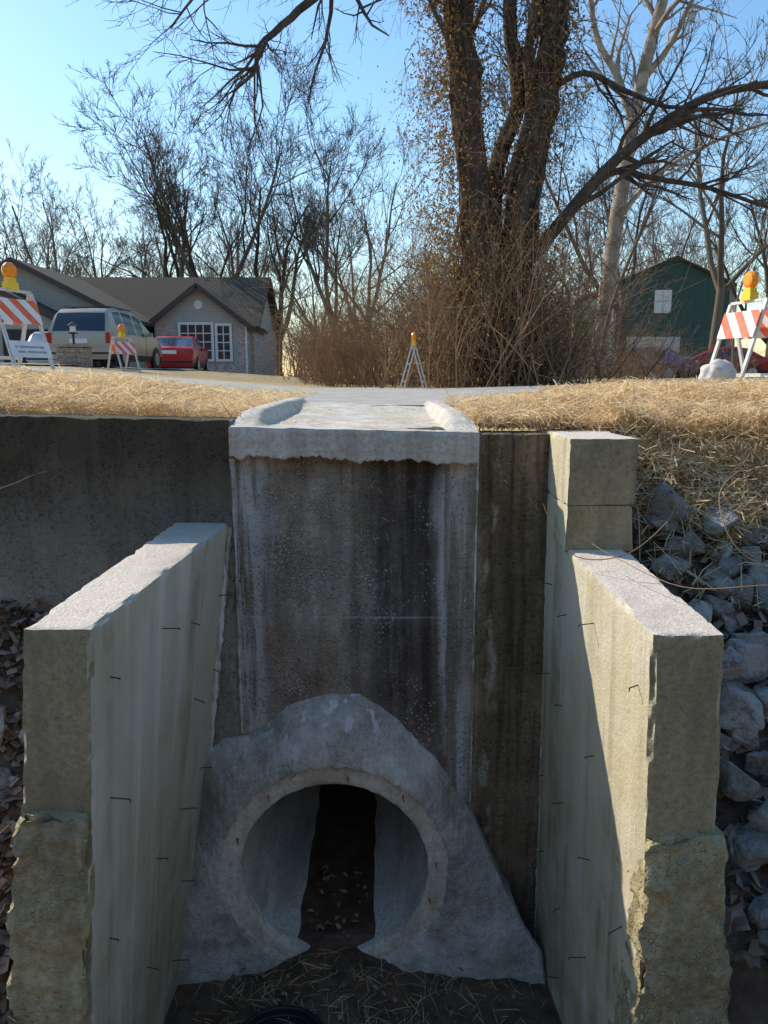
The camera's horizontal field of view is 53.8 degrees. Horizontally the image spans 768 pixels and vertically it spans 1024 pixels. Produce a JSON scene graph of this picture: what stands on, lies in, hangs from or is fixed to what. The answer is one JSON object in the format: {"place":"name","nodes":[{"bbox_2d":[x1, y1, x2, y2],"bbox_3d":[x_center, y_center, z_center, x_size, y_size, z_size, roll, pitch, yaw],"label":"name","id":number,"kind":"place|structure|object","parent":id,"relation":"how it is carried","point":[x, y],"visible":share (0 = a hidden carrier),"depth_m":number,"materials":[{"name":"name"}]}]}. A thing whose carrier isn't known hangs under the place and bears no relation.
{"place":"outdoors","nodes":[
{"label":"outdoors","id":0,"kind":"place"},
{"bbox_2d":[0,363,213,371],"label":"driveway","id":1,"kind":"structure","parent":0,"point":[105,367],"depth_m":21.67,"materials":[{"name":"concrete"}]},
{"bbox_2d":[26,332,56,363],"bbox_3d":[-12.089,-5.886,28.070,2.100,1.484,4.685,-3,11,-19],"label":"parked sedan","id":2,"kind":"object","parent":1,"relation":"on","point":[35,337],"visible":0.22,"depth_m":25.96,"materials":[{"name":"silver metal"}]},
{"bbox_2d":[45,306,161,368],"bbox_3d":[-8.801,-5.521,24.375,2.240,1.904,4.925,0,10,2],"label":"parked minivan","id":3,"kind":"object","parent":1,"relation":"on","point":[97,327],"visible":0.6,"depth_m":22.19,"materials":[{"name":"beige paint"}]},
{"bbox_2d":[145,336,208,370],"bbox_3d":[-8.047,-6.119,29.754,2.100,1.484,4.685,-1,10,-6],"label":"parked sedan","id":4,"kind":"object","parent":1,"relation":"on","point":[184,352],"visible":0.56,"depth_m":28.06,"materials":[{"name":"red paint"}]},
{"bbox_2d":[5,522,228,1023],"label":"culvert wing wall","id":5,"kind":"structure","parent":0,"point":[92,875],"depth_m":2.60,"materials":[{"name":"grey concrete"}]},
{"bbox_2d":[110,582,637,978],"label":"form tie wires","id":6,"kind":"object","parent":5,"relation":"attached to","point":[585,757],"visible":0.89,"depth_m":3.19,"materials":[{"name":"black metal"}]},
{"bbox_2d":[0,366,762,404],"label":"road","id":7,"kind":"structure","parent":0,"point":[401,396],"depth_m":8.37,"materials":[{"name":"grey asphalt"}]},
{"bbox_2d":[0,262,55,371],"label":"traffic barricade","id":8,"kind":"object","parent":7,"relation":"on","point":[23,313],"visible":0.98,"depth_m":8.69,"materials":[{"name":"white plastic"}]},
{"bbox_2d":[399,332,426,388],"bbox_3d":[0.470,-2.389,11.966,0.395,0.881,0.452,2,10,10],"label":"traffic barricade","id":9,"kind":"object","parent":7,"relation":"on","point":[413,342],"visible":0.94,"depth_m":11.86,"materials":[{"name":"white metal"}]},
{"bbox_2d":[698,359,736,382],"bbox_3d":[3.122,-1.311,7.080,0.338,0.234,0.298,-4,11,-23],"label":"sandbag","id":10,"kind":"object","parent":7,"relation":"on","point":[721,369],"visible":0.64,"depth_m":6.98,"materials":[{"name":"fabric"}]},
{"bbox_2d":[710,271,767,380],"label":"traffic barricade","id":11,"kind":"object","parent":7,"relation":"on","point":[752,325],"visible":0.95,"depth_m":7.21,"materials":[{"name":"white plastic"}]},
{"bbox_2d":[0,364,767,1023],"bbox_3d":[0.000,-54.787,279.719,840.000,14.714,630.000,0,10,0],"label":"ground","id":12,"kind":"structure","parent":0,"point":[746,992],"depth_m":3.32,"materials":[{"name":"soil"}]},
{"bbox_2d":[2,329,118,366],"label":"garage doors","id":13,"kind":"structure","parent":12,"relation":"on","point":[14,334],"depth_m":30.95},
{"bbox_2d":[53,322,93,366],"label":"stone pillar","id":14,"kind":"structure","parent":12,"relation":"on","point":[76,355],"depth_m":16.37,"materials":[{"name":"grey stone"}]},
{"bbox_2d":[107,324,140,371],"bbox_3d":[-5.400,-3.328,15.658,0.485,1.082,0.555,5,11,24],"label":"traffic barricade","id":15,"kind":"object","parent":12,"relation":"on","point":[118,348],"visible":0.94,"depth_m":15.55,"materials":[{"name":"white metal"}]},
{"bbox_2d":[0,266,276,375],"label":"walls","id":16,"kind":"structure","parent":12,"relation":"on","point":[50,295],"depth_m":34.97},
{"bbox_2d":[0,257,252,373],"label":"trim","id":17,"kind":"structure","parent":16,"relation":"attached to","point":[169,306],"depth_m":34.27,"materials":[{"name":"grey wood"}]},
{"bbox_2d":[0,257,282,337],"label":"roof","id":18,"kind":"structure","parent":16,"relation":"on","point":[144,300],"depth_m":38.06,"materials":[{"name":"grey"}]},
{"bbox_2d":[178,322,232,361],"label":"windows","id":19,"kind":"structure","parent":16,"relation":"attached to","point":[202,333],"depth_m":35.03,"materials":[{"name":"white glass"}]},
{"bbox_2d":[62,100,297,276],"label":"bare tree","id":20,"kind":"object","parent":12,"relation":"on","point":[170,243],"visible":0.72,"depth_m":46.02,"materials":[{"name":"brown plant"}]},
{"bbox_2d":[52,14,370,276],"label":"bare tree","id":21,"kind":"object","parent":12,"relation":"on","point":[189,262],"visible":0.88,"depth_m":41.41,"materials":[{"name":"brown plant"}]},
{"bbox_2d":[181,112,355,375],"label":"bare tree","id":22,"kind":"object","parent":12,"relation":"on","point":[282,262],"visible":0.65,"depth_m":46.19,"materials":[{"name":"brown plant"}]},
{"bbox_2d":[0,413,549,938],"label":"culvert headwall","id":23,"kind":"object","parent":12,"relation":"on","point":[100,495],"visible":0.41,"depth_m":3.60,"materials":[{"name":"grey concrete"}]},
{"bbox_2d":[228,397,478,465],"bbox_3d":[-0.135,-0.522,4.461,1.130,0.252,2.135,0,10,0],"label":"concrete flume","id":24,"kind":"object","parent":23,"relation":"on","point":[254,431],"visible":0.97,"depth_m":3.43,"materials":[{"name":"grey concrete"}]},
{"bbox_2d":[178,693,545,984],"bbox_3d":[-0.134,1.660,3.732,1.888,1.538,0.293,0,10,0],"label":"pipe collar","id":25,"kind":"object","parent":23,"relation":"attached to","point":[469,921],"visible":0.79,"depth_m":3.71,"materials":[{"name":"concrete"}]},
{"bbox_2d":[236,777,436,903],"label":"rusted rebar stubs","id":26,"kind":"object","parent":25,"relation":"attached to","point":[237,839],"visible":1,"depth_m":3.65,"materials":[{"name":"brown metal"}]},
{"bbox_2d":[207,458,541,941],"bbox_3d":[-0.100,1.043,3.723,1.796,2.700,0.040,0,10,0],"label":"joint mortar","id":27,"kind":"object","parent":23,"relation":"attached to","point":[216,688],"visible":0.68,"depth_m":3.65,"materials":[{"name":"grey concrete"}]},
{"bbox_2d":[242,1005,322,1023],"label":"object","id":28,"kind":"object","parent":12,"relation":"on","point":[296,1014],"visible":1,"depth_m":3.44,"materials":[{"name":"black plastic"}]},
{"bbox_2d":[195,35,394,336],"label":"bare tree","id":29,"kind":"object","parent":12,"relation":"on","point":[309,221],"visible":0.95,"depth_m":41.32,"materials":[{"name":"brown plant"}]},
{"bbox_2d":[242,783,426,947],"bbox_3d":[-0.243,0.787,9.011,1.092,1.135,10.742,0,10,0],"label":"concrete pipe","id":30,"kind":"object","parent":12,"relation":"on","point":[277,850],"visible":0.11,"depth_m":4.21,"materials":[{"name":"grey concrete"}]},
{"bbox_2d":[266,121,456,337],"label":"bare tree","id":31,"kind":"object","parent":12,"relation":"on","point":[362,206],"visible":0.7,"depth_m":48.44,"materials":[{"name":"brown plant"}]},
{"bbox_2d":[164,784,561,1023],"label":"mud sediment","id":32,"kind":"object","parent":12,"relation":"on","point":[344,839],"visible":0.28,"depth_m":3.69,"materials":[{"name":"brown soil"}]},
{"bbox_2d":[0,363,767,1023],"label":"straw mulch","id":33,"kind":"object","parent":12,"relation":"on","point":[594,405],"visible":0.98,"depth_m":3.68,"materials":[{"name":"beige plant"}]},
{"bbox_2d":[0,483,767,977],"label":"riprap rocks","id":34,"kind":"object","parent":12,"relation":"on","point":[742,707],"visible":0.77,"depth_m":2.93,"materials":[{"name":"grey stone"}]},
{"bbox_2d":[0,466,767,834],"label":"bramble canes","id":35,"kind":"object","parent":34,"relation":"on","point":[596,546],"visible":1,"depth_m":2.89,"materials":[{"name":"brown plant"}]},
{"bbox_2d":[0,136,767,371],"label":"distant trees","id":36,"kind":"object","parent":12,"relation":"on","point":[72,265],"visible":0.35,"depth_m":72.49,"materials":[{"name":"brown plant"}]},
{"bbox_2d":[0,520,767,1023],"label":"leaf litter","id":37,"kind":"object","parent":12,"relation":"on","point":[738,906],"visible":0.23,"depth_m":3.08,"materials":[{"name":"brown plant"}]},
{"bbox_2d":[66,0,767,430],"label":"vine covered tree","id":38,"kind":"object","parent":12,"relation":"on","point":[536,76],"visible":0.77,"depth_m":12.82,"materials":[{"name":"brown plant"}]},
{"bbox_2d":[214,155,766,387],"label":"brush thicket","id":39,"kind":"object","parent":12,"relation":"on","point":[359,361],"visible":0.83,"depth_m":13.56,"materials":[{"name":"brown plant"}]},
{"bbox_2d":[477,44,691,377],"bbox_3d":[6.971,-11.347,29.641,8.282,12.887,11.853,8,13,38],"label":"bare tree","id":40,"kind":"object","parent":12,"relation":"on","point":[604,203],"visible":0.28,"depth_m":28.90,"materials":[{"name":"brown plant"}]},
{"bbox_2d":[604,347,699,377],"bbox_3d":[11.328,-6.504,33.359,4.685,1.484,2.100,6,12,29],"label":"parked sedan","id":41,"kind":"object","parent":12,"relation":"on","point":[677,365],"visible":0.23,"depth_m":32.01,"materials":[{"name":"paint"}]},
{"bbox_2d":[574,255,736,376],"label":"green barn","id":42,"kind":"structure","parent":12,"relation":"on","point":[701,294],"depth_m":40.67,"materials":[{"name":"wood"}]},
{"bbox_2d":[626,290,679,376],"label":"window and door","id":43,"kind":"structure","parent":42,"relation":"in","point":[666,293],"depth_m":40.65,"materials":[{"name":"white metal"}]},
{"bbox_2d":[564,0,767,378],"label":"pale bark tree","id":44,"kind":"object","parent":12,"relation":"on","point":[660,15],"visible":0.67,"depth_m":20.20,"materials":[{"name":"beige plant"}]},
{"bbox_2d":[568,126,767,378],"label":"sapling trees","id":45,"kind":"object","parent":12,"relation":"on","point":[647,274],"visible":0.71,"depth_m":18.15,"materials":[{"name":"brown plant"}]},
{"bbox_2d":[579,0,767,347],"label":"bare tree","id":46,"kind":"object","parent":12,"relation":"on","point":[722,287],"visible":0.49,"depth_m":32.65,"materials":[{"name":"brown plant"}]},
{"bbox_2d":[647,111,767,377],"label":"bare tree","id":47,"kind":"object","parent":12,"relation":"on","point":[763,257],"visible":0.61,"depth_m":35.58,"materials":[{"name":"brown plant"}]},
{"bbox_2d":[676,347,767,377],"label":"parked sedan","id":48,"kind":"object","parent":12,"relation":"on","point":[761,366],"visible":0.28,"depth_m":32.34,"materials":[{"name":"red paint"}]},
{"bbox_2d":[731,169,767,294],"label":"bare tree","id":49,"kind":"object","parent":12,"relation":"on","point":[764,290],"visible":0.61,"depth_m":20.45,"materials":[{"name":"brown plant"}]},
{"bbox_2d":[0,0,767,430],"label":"sky","id":50,"kind":"structure","parent":0,"point":[39,39],"materials":[{"name":"blue"}]},
{"bbox_2d":[536,429,734,1023],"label":"culvert wing wall","id":51,"kind":"structure","parent":0,"point":[631,818],"depth_m":2.70,"materials":[{"name":"grey concrete"}]}
]}

